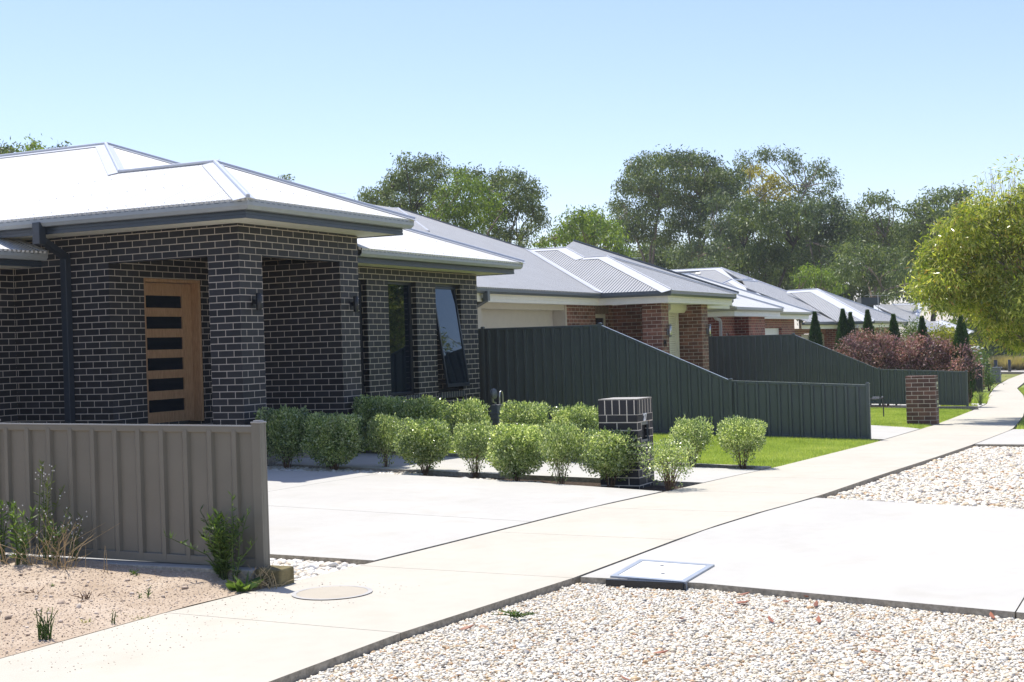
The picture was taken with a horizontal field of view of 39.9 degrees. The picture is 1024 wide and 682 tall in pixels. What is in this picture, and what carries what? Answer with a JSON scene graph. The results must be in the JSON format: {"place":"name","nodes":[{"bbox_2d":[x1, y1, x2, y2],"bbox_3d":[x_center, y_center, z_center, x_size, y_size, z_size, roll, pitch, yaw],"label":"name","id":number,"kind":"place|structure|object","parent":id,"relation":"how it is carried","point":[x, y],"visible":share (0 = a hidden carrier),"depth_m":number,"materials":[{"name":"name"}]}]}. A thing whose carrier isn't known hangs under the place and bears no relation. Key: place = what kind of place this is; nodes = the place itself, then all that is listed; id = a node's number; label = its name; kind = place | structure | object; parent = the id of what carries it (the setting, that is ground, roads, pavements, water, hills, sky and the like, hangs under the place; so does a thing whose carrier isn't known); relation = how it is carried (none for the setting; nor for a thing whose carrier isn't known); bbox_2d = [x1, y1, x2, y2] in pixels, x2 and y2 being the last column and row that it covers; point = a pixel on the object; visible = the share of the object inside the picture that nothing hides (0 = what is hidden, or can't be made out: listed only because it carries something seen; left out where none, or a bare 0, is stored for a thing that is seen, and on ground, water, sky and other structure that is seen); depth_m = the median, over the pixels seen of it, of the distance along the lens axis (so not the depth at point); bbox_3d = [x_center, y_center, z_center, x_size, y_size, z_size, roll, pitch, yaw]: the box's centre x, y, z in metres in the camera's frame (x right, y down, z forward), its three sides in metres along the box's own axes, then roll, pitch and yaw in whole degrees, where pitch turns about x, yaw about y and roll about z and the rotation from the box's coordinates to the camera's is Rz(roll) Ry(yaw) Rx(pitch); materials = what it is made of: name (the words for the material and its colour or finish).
{"place":"outdoors","nodes":[
{"label":"outdoors","id":0,"kind":"place"},
{"bbox_2d":[0,555,266,657],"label":"soil lot","id":1,"kind":"structure","parent":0,"point":[112,584],"depth_m":8.93,"materials":[{"name":"beige soil"}]},
{"bbox_2d":[0,500,11,561],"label":"flowering weed","id":2,"kind":"object","parent":1,"relation":"on","point":[2,524],"visible":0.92,"depth_m":10.09,"materials":[{"name":"green plant"}]},
{"bbox_2d":[5,500,36,564],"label":"flowering weed","id":3,"kind":"object","parent":1,"relation":"on","point":[22,535],"visible":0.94,"depth_m":9.90,"materials":[{"name":"green plant"}]},
{"bbox_2d":[34,607,57,640],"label":"weed","id":4,"kind":"object","parent":1,"relation":"on","point":[45,634],"visible":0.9,"depth_m":7.68,"materials":[{"name":"green plant"}]},
{"bbox_2d":[25,504,71,565],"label":"flowering weed","id":5,"kind":"object","parent":1,"relation":"on","point":[59,536],"visible":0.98,"depth_m":9.83,"materials":[{"name":"plant"}]},
{"bbox_2d":[34,458,64,560],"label":"flowering weed","id":6,"kind":"object","parent":1,"relation":"on","point":[47,500],"visible":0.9,"depth_m":10.03,"materials":[{"name":"green plant"}]},
{"bbox_2d":[63,511,87,560],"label":"flowering weed","id":7,"kind":"object","parent":1,"relation":"on","point":[75,543],"visible":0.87,"depth_m":9.93,"materials":[{"name":"green plant"}]},
{"bbox_2d":[46,518,119,569],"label":"dry stalks","id":8,"kind":"object","parent":1,"relation":"on","point":[68,566],"visible":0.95,"depth_m":9.71,"materials":[{"name":"plant"}]},
{"bbox_2d":[0,565,199,638],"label":"stones","id":9,"kind":"object","parent":1,"relation":"on","point":[79,605],"visible":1,"depth_m":8.90,"materials":[{"name":"stone"}]},
{"bbox_2d":[0,559,257,654],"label":"stones","id":10,"kind":"object","parent":1,"relation":"on","point":[16,621],"visible":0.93,"depth_m":8.85,"materials":[{"name":"stone"}]},
{"bbox_2d":[164,504,245,579],"bbox_3d":[-2.013,1.344,9.397,0.546,0.506,0.399,-2,0,-3],"label":"tall weed","id":11,"kind":"object","parent":1,"relation":"on","point":[222,558],"visible":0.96,"depth_m":9.30,"materials":[{"name":"green plant"}]},
{"bbox_2d":[217,491,257,581],"bbox_3d":[-1.811,1.295,9.244,0.320,0.631,0.120,-2,0,31],"label":"tall weed","id":12,"kind":"object","parent":1,"relation":"on","point":[238,563],"visible":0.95,"depth_m":9.24,"materials":[{"name":"green plant"}]},
{"bbox_2d":[225,570,263,593],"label":"dandelion","id":13,"kind":"object","parent":1,"relation":"on","point":[238,585],"visible":0.98,"depth_m":9.07,"materials":[{"name":"green plant"}]},
{"bbox_2d":[267,470,661,564],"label":"driveway","id":14,"kind":"structure","parent":0,"point":[353,518],"depth_m":13.03,"materials":[{"name":"concrete"}]},
{"bbox_2d":[0,374,1023,681],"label":"footpath","id":15,"kind":"structure","parent":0,"point":[426,590],"depth_m":9.13,"materials":[{"name":"concrete"}]},
{"bbox_2d":[5,582,411,672],"bbox_3d":[-1.641,1.603,8.081,1.040,0.013,2.702,-2,0,26],"label":"grit","id":16,"kind":"object","parent":15,"relation":"on","point":[188,625],"visible":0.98,"depth_m":8.00,"materials":[{"name":"gravel"}]},
{"bbox_2d":[291,585,372,599],"bbox_3d":[-1.134,1.593,8.891,0.510,0.016,0.510,-2,0,26],"label":"manhole cover","id":17,"kind":"object","parent":15,"relation":"on","point":[333,592],"visible":1,"depth_m":8.89,"materials":[{"name":"beige concrete"}]},
{"bbox_2d":[0,338,1023,658],"bbox_3d":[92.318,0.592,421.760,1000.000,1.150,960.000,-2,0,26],"label":"ground","id":18,"kind":"structure","parent":0,"point":[196,604],"depth_m":8.87,"materials":[{"name":"beige soil"}]},
{"bbox_2d":[0,136,23,153],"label":"gum tree","id":19,"kind":"object","parent":18,"relation":"on","point":[7,149],"visible":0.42,"depth_m":59.65,"materials":[{"name":"green plant"}]},
{"bbox_2d":[15,133,46,152],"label":"gum tree","id":20,"kind":"object","parent":18,"relation":"on","point":[32,145],"visible":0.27,"depth_m":58.50,"materials":[{"name":"green plant"}]},
{"bbox_2d":[5,554,293,599],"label":"fence plinth","id":21,"kind":"structure","parent":18,"relation":"on","point":[283,575],"depth_m":9.40,"materials":[{"name":"concrete"}]},
{"bbox_2d":[0,419,269,567],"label":"metal fence","id":22,"kind":"object","parent":21,"relation":"on","point":[145,486],"visible":0.79,"depth_m":9.78,"materials":[{"name":"grey metal"}]},
{"bbox_2d":[5,552,363,580],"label":"gravel","id":23,"kind":"structure","parent":18,"relation":"on","point":[302,567],"depth_m":10.09,"materials":[{"name":"white gravel"}]},
{"bbox_2d":[0,142,525,465],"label":"brick house","id":24,"kind":"structure","parent":18,"relation":"on","point":[138,287],"depth_m":19.11,"materials":[{"name":"black brick"}]},
{"bbox_2d":[145,283,194,423],"bbox_3d":[-4.825,0.164,19.656,0.045,1.932,1.111,-2,0,26],"label":"front door","id":25,"kind":"structure","parent":24,"relation":"in","point":[168,306],"depth_m":19.71,"materials":[{"name":"brown wood"}]},
{"bbox_2d":[358,280,364,397],"bbox_3d":[-2.487,-0.024,21.080,0.060,1.806,0.872,-2,0,26],"label":"window","id":26,"kind":"structure","parent":24,"relation":"in","point":[360,302],"depth_m":21.43,"materials":[{"name":"black glass"}]},
{"bbox_2d":[388,281,413,395],"bbox_3d":[-1.828,-0.040,22.449,0.060,1.806,0.872,-2,0,26],"label":"window","id":27,"kind":"structure","parent":24,"relation":"in","point":[399,293],"depth_m":22.54,"materials":[{"name":"black glass"}]},
{"bbox_2d":[435,284,469,391],"bbox_3d":[-1.056,-0.060,23.781,0.314,1.806,0.882,-2,0,26],"label":"window","id":28,"kind":"structure","parent":24,"relation":"in","point":[448,325],"depth_m":23.78,"materials":[{"name":"black glass"}]},
{"bbox_2d":[353,150,457,215],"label":"gum tree","id":29,"kind":"object","parent":18,"relation":"on","point":[389,193],"visible":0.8,"depth_m":73.76,"materials":[{"name":"green plant"}]},
{"bbox_2d":[412,162,510,235],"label":"gum tree","id":30,"kind":"object","parent":18,"relation":"on","point":[482,205],"visible":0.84,"depth_m":69.05,"materials":[{"name":"green plant"}]},
{"bbox_2d":[456,162,554,248],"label":"gum tree","id":31,"kind":"object","parent":18,"relation":"on","point":[529,192],"visible":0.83,"depth_m":76.06,"materials":[{"name":"green plant"}]},
{"bbox_2d":[366,450,770,469],"bbox_3d":[0.566,1.600,18.702,5.884,0.275,0.392,-2,0,30],"label":"lawn edging","id":32,"kind":"object","parent":18,"relation":"on","point":[697,464],"visible":0.19,"depth_m":17.66,"materials":[{"name":"concrete"}]},
{"bbox_2d":[530,204,640,258],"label":"gum tree","id":33,"kind":"object","parent":18,"relation":"on","point":[584,230],"visible":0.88,"depth_m":80.02,"materials":[{"name":"green plant"}]},
{"bbox_2d":[603,144,680,264],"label":"gum tree","id":34,"kind":"object","parent":18,"relation":"on","point":[648,181],"visible":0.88,"depth_m":103.87,"materials":[{"name":"green plant"}]},
{"bbox_2d":[478,322,870,439],"bbox_3d":[0.566,0.792,26.098,11.973,2.204,0.085,-2,0,26],"label":"metal fence","id":35,"kind":"object","parent":18,"relation":"on","point":[572,365],"visible":0.5,"depth_m":25.22,"materials":[{"name":"metal"}]},
{"bbox_2d":[645,144,754,266],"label":"gum tree","id":36,"kind":"object","parent":18,"relation":"on","point":[688,181],"visible":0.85,"depth_m":99.22,"materials":[{"name":"green plant"}]},
{"bbox_2d":[665,176,755,268],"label":"gum tree","id":37,"kind":"object","parent":18,"relation":"on","point":[718,233],"visible":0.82,"depth_m":95.33,"materials":[{"name":"green plant"}]},
{"bbox_2d":[672,267,819,335],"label":"brick house","id":38,"kind":"structure","parent":18,"relation":"on","point":[752,310],"depth_m":52.70,"materials":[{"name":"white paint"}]},
{"bbox_2d":[708,191,826,296],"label":"gum tree","id":39,"kind":"object","parent":18,"relation":"on","point":[757,255],"visible":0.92,"depth_m":90.62,"materials":[{"name":"green plant"}]},
{"bbox_2d":[609,216,929,324],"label":"bush belt","id":40,"kind":"object","parent":18,"relation":"on","point":[660,259],"visible":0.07,"depth_m":109.94,"materials":[{"name":"green plant"}]},
{"bbox_2d":[741,160,802,283],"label":"gum tree","id":41,"kind":"object","parent":18,"relation":"on","point":[763,194],"visible":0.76,"depth_m":97.73,"materials":[{"name":"green plant"}]},
{"bbox_2d":[731,143,844,334],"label":"gum tree","id":42,"kind":"object","parent":18,"relation":"on","point":[806,185],"visible":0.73,"depth_m":111.81,"materials":[{"name":"green plant"}]},
{"bbox_2d":[786,261,849,297],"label":"gum tree","id":43,"kind":"object","parent":18,"relation":"on","point":[825,283],"visible":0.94,"depth_m":77.42,"materials":[{"name":"green plant"}]},
{"bbox_2d":[777,187,865,290],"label":"gum tree","id":44,"kind":"object","parent":18,"relation":"on","point":[837,213],"visible":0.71,"depth_m":93.86,"materials":[{"name":"green plant"}]},
{"bbox_2d":[787,288,907,362],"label":"brick house","id":45,"kind":"structure","parent":18,"relation":"on","point":[828,305],"depth_m":61.71,"materials":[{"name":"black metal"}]},
{"bbox_2d":[832,326,883,365],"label":"purple shrub","id":46,"kind":"object","parent":18,"relation":"on","point":[859,350],"visible":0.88,"depth_m":40.49,"materials":[{"name":"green plant"}]},
{"bbox_2d":[819,232,928,312],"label":"gum tree","id":47,"kind":"object","parent":18,"relation":"on","point":[883,276],"visible":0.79,"depth_m":85.39,"materials":[{"name":"green plant"}]},
{"bbox_2d":[842,188,911,296],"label":"gum tree","id":48,"kind":"object","parent":18,"relation":"on","point":[876,228],"visible":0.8,"depth_m":96.71,"materials":[{"name":"green plant"}]},
{"bbox_2d":[857,297,973,359],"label":"brick house","id":49,"kind":"structure","parent":18,"relation":"on","point":[903,310],"depth_m":76.69,"materials":[{"name":"metal"}]},
{"bbox_2d":[877,406,977,409],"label":"fence plinth","id":50,"kind":"structure","parent":18,"relation":"on","point":[963,407],"depth_m":38.49,"materials":[{"name":"concrete"}]},
{"bbox_2d":[708,333,968,405],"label":"metal fence","id":51,"kind":"object","parent":50,"relation":"on","point":[792,357],"visible":0.62,"depth_m":40.33,"materials":[{"name":"metal"}]},
{"bbox_2d":[887,180,978,320],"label":"gum tree","id":52,"kind":"object","parent":18,"relation":"on","point":[916,226],"visible":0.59,"depth_m":91.93,"materials":[{"name":"green plant"}]},
{"bbox_2d":[965,310,1023,362],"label":"bush belt","id":53,"kind":"object","parent":18,"relation":"on","point":[992,350],"visible":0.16,"depth_m":91.05,"materials":[{"name":"green plant"}]},
{"bbox_2d":[0,0,1023,335],"label":"sky","id":54,"kind":"structure","parent":0,"point":[904,97],"materials":[{"name":"blue"}]},
{"bbox_2d":[275,453,760,486],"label":"entry path","id":55,"kind":"structure","parent":0,"point":[452,466],"depth_m":17.01,"materials":[{"name":"concrete"}]},
{"bbox_2d":[366,412,401,466],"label":"shrub","id":56,"kind":"object","parent":55,"relation":"on","point":[382,429],"visible":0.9,"depth_m":17.31,"materials":[{"name":"green plant"}]},
{"bbox_2d":[430,475,682,491],"bbox_3d":[-0.218,1.649,17.248,5.730,0.199,3.350,-2,0,26],"label":"mulch bed","id":57,"kind":"object","parent":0,"point":[657,488],"visible":0.03,"depth_m":15.74,"materials":[{"name":"brown soil"}]},
{"bbox_2d":[351,394,402,453],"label":"shrub","id":58,"kind":"object","parent":57,"relation":"on","point":[367,408],"visible":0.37,"depth_m":19.60,"materials":[{"name":"green plant"}]},
{"bbox_2d":[267,466,541,482],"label":"gravel","id":59,"kind":"structure","parent":57,"relation":"on","point":[281,468],"depth_m":17.12,"materials":[{"name":"grey gravel"}]},
{"bbox_2d":[254,403,314,467],"bbox_3d":[-2.817,1.208,17.555,0.712,0.866,0.710,-2,0,26],"label":"shrub","id":60,"kind":"object","parent":59,"relation":"on","point":[285,432],"visible":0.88,"depth_m":17.39,"materials":[{"name":"green plant"}]},
{"bbox_2d":[300,411,365,469],"bbox_3d":[-2.178,1.243,17.303,0.771,0.787,0.754,-2,0,18],"label":"shrub","id":61,"kind":"object","parent":59,"relation":"on","point":[334,439],"visible":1,"depth_m":17.13,"materials":[{"name":"green plant"}]},
{"bbox_2d":[391,394,452,436],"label":"shrub","id":62,"kind":"object","parent":57,"relation":"on","point":[425,407],"visible":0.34,"depth_m":19.32,"materials":[{"name":"green plant"}]},
{"bbox_2d":[391,415,453,475],"bbox_3d":[-1.054,1.258,16.821,0.723,0.754,0.726,-2,0,4],"label":"shrub","id":63,"kind":"object","parent":57,"relation":"on","point":[422,441],"visible":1,"depth_m":16.64,"materials":[{"name":"green plant"}]},
{"bbox_2d":[443,397,490,454],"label":"shrub","id":64,"kind":"object","parent":57,"relation":"on","point":[467,408],"visible":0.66,"depth_m":19.07,"materials":[{"name":"green plant"}]},
{"bbox_2d":[452,419,494,477],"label":"shrub","id":65,"kind":"object","parent":57,"relation":"on","point":[466,445],"visible":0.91,"depth_m":16.46,"materials":[{"name":"green plant"}]},
{"bbox_2d":[484,422,545,480],"bbox_3d":[0.046,1.267,15.933,0.710,0.728,0.695,-2,0,-11],"label":"shrub","id":66,"kind":"object","parent":57,"relation":"on","point":[512,450],"visible":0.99,"depth_m":15.76,"materials":[{"name":"green plant"}]},
{"bbox_2d":[498,400,550,444],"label":"shrub","id":67,"kind":"object","parent":57,"relation":"on","point":[524,412],"visible":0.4,"depth_m":18.63,"materials":[{"name":"green plant"}]},
{"bbox_2d":[536,417,581,483],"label":"shrub","id":68,"kind":"object","parent":57,"relation":"on","point":[561,448],"visible":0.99,"depth_m":15.45,"materials":[{"name":"green plant"}]},
{"bbox_2d":[548,401,598,461],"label":"shrub","id":69,"kind":"object","parent":57,"relation":"on","point":[577,414],"visible":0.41,"depth_m":18.33,"materials":[{"name":"green plant"}]},
{"bbox_2d":[573,426,644,487],"bbox_3d":[1.064,1.274,15.402,0.689,0.713,0.691,-2,0,-26],"label":"shrub","id":70,"kind":"object","parent":57,"relation":"on","point":[594,451],"visible":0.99,"depth_m":15.25,"materials":[{"name":"green plant"}]},
{"bbox_2d":[598,397,654,488],"bbox_3d":[1.272,1.145,15.605,0.462,1.025,0.475,-2,0,26],"label":"letterbox","id":71,"kind":"object","parent":57,"relation":"on","point":[623,414],"visible":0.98,"depth_m":15.40,"materials":[{"name":"brick"}]},
{"bbox_2d":[635,436,699,490],"bbox_3d":[1.638,1.308,14.754,0.583,0.638,0.610,-2,0,-33],"label":"shrub","id":72,"kind":"object","parent":57,"relation":"on","point":[664,470],"visible":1,"depth_m":14.71,"materials":[{"name":"green plant"}]},
{"bbox_2d":[668,413,714,466],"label":"shrub","id":73,"kind":"object","parent":57,"relation":"on","point":[689,428],"visible":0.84,"depth_m":17.60,"materials":[{"name":"green plant"}]},
{"bbox_2d":[716,415,767,468],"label":"shrub","id":74,"kind":"object","parent":57,"relation":"on","point":[735,432],"visible":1,"depth_m":17.28,"materials":[{"name":"green plant"}]},
{"bbox_2d":[376,205,738,370],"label":"brick house","id":75,"kind":"structure","parent":0,"point":[575,282],"depth_m":32.99,"materials":[{"name":"metal"}]},
{"bbox_2d":[481,309,552,327],"bbox_3d":[0.034,0.487,29.567,0.040,2.388,4.090,-2,0,26],"label":"garage door","id":76,"kind":"structure","parent":75,"relation":"in","point":[491,318],"depth_m":29.67,"materials":[{"name":"beige metal"}]},
{"bbox_2d":[296,475,1023,681],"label":"gravel base","id":77,"kind":"object","parent":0,"point":[710,640],"visible":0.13,"depth_m":7.07,"materials":[{"name":"grey gravel"}]},
{"bbox_2d":[827,446,1023,508],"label":"gravel","id":78,"kind":"structure","parent":77,"relation":"on","point":[986,476],"depth_m":14.97,"materials":[{"name":"beige gravel"}]},
{"bbox_2d":[364,397,988,467],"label":"lawn","id":79,"kind":"structure","parent":0,"point":[803,447],"depth_m":21.51,"materials":[{"name":"green plant"}]},
{"bbox_2d":[489,388,503,423],"bbox_3d":[-0.273,1.224,24.800,0.180,0.795,0.488,-2,0,26],"label":"gas meter","id":80,"kind":"object","parent":79,"relation":"on","point":[495,412],"visible":0.8,"depth_m":24.72,"materials":[{"name":"metal"}]},
{"bbox_2d":[873,321,917,365],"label":"dark shrub","id":81,"kind":"object","parent":79,"relation":"on","point":[908,329],"visible":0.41,"depth_m":45.88,"materials":[{"name":"green plant"}]},
{"bbox_2d":[870,407,971,428],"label":"lawn grass","id":82,"kind":"structure","parent":79,"relation":"on","point":[878,418],"depth_m":33.22,"materials":[{"name":"green plant"}]},
{"bbox_2d":[905,375,938,424],"bbox_3d":[8.529,1.338,29.259,0.612,1.230,0.350,-2,0,26],"label":"letterbox","id":83,"kind":"object","parent":79,"relation":"on","point":[922,400],"visible":0.93,"depth_m":29.10,"materials":[{"name":"brown brick"}]},
{"bbox_2d":[881,364,982,392],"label":"metal fence","id":84,"kind":"object","parent":79,"relation":"on","point":[979,383],"visible":0.15,"depth_m":50.74,"materials":[{"name":"metal"}]},
{"bbox_2d":[927,320,968,370],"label":"golden shrub","id":85,"kind":"object","parent":79,"relation":"on","point":[945,332],"visible":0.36,"depth_m":46.76,"materials":[{"name":"yellow plant"}]},
{"bbox_2d":[939,391,991,405],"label":"ground cover","id":86,"kind":"object","parent":79,"relation":"on","point":[975,400],"visible":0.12,"depth_m":44.38,"materials":[{"name":"green plant"}]},
{"bbox_2d":[581,498,1023,619],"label":"driveway apron","id":87,"kind":"object","parent":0,"point":[958,559],"visible":0.91,"depth_m":9.74,"materials":[{"name":"concrete"}]},
{"bbox_2d":[606,559,714,591],"bbox_3d":[0.988,1.573,9.303,0.604,0.122,0.815,-2,0,26],"label":"service pit","id":88,"kind":"object","parent":87,"relation":"on","point":[659,574],"visible":0.75,"depth_m":9.13,"materials":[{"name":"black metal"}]},
{"bbox_2d":[833,308,858,360],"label":"cypress","id":89,"kind":"object","parent":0,"point":[845,326],"visible":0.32,"depth_m":42.06,"materials":[{"name":"green plant"}]},
{"bbox_2d":[870,403,1023,446],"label":"neighbour driveway","id":90,"kind":"structure","parent":0,"point":[1013,438],"depth_m":24.49,"materials":[{"name":"concrete"}]},
{"bbox_2d":[807,311,823,345],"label":"cypress","id":91,"kind":"object","parent":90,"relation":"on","point":[817,338],"visible":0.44,"depth_m":42.45,"materials":[{"name":"green plant"}]},
{"bbox_2d":[861,309,879,404],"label":"cypress","id":92,"kind":"object","parent":90,"relation":"on","point":[867,322],"visible":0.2,"depth_m":41.78,"materials":[{"name":"green plant"}]},
{"bbox_2d":[861,329,905,406],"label":"purple shrub","id":93,"kind":"object","parent":90,"relation":"on","point":[888,359],"visible":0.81,"depth_m":40.65,"materials":[{"name":"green plant"}]},
{"bbox_2d":[885,313,903,404],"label":"cypress","id":94,"kind":"object","parent":90,"relation":"on","point":[893,326],"visible":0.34,"depth_m":41.45,"materials":[{"name":"green plant"}]},
{"bbox_2d":[892,330,940,369],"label":"purple shrub","id":95,"kind":"object","parent":90,"relation":"on","point":[910,350],"visible":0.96,"depth_m":40.69,"materials":[{"name":"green plant"}]},
{"bbox_2d":[916,316,933,369],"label":"cypress","id":96,"kind":"object","parent":90,"relation":"on","point":[922,325],"visible":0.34,"depth_m":41.09,"materials":[{"name":"green plant"}]},
{"bbox_2d":[922,333,955,370],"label":"purple shrub","id":97,"kind":"object","parent":90,"relation":"on","point":[944,357],"visible":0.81,"depth_m":40.83,"materials":[{"name":"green plant"}]},
{"bbox_2d":[950,315,975,398],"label":"cypress","id":98,"kind":"object","parent":90,"relation":"on","point":[960,334],"visible":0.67,"depth_m":40.58,"materials":[{"name":"green plant"}]},
{"bbox_2d":[948,337,983,404],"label":"purple shrub","id":99,"kind":"object","parent":90,"relation":"on","point":[965,365],"visible":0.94,"depth_m":40.33,"materials":[{"name":"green plant"}]},
{"bbox_2d":[983,384,1023,394],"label":"verge","id":100,"kind":"structure","parent":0,"point":[990,391],"depth_m":58.16,"materials":[{"name":"green plant"}]},
{"bbox_2d":[899,154,1023,360],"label":"street tree","id":101,"kind":"object","parent":100,"relation":"on","point":[975,266],"visible":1,"depth_m":29.43,"materials":[{"name":"green plant"}]},
{"bbox_2d":[971,346,994,376],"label":"rose bush","id":102,"kind":"object","parent":100,"relation":"on","point":[980,358],"visible":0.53,"depth_m":54.84,"materials":[{"name":"green plant"}]},
{"bbox_2d":[982,364,1003,390],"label":"border plant","id":103,"kind":"object","parent":100,"relation":"on","point":[991,381],"visible":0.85,"depth_m":55.76,"materials":[{"name":"green plant"}]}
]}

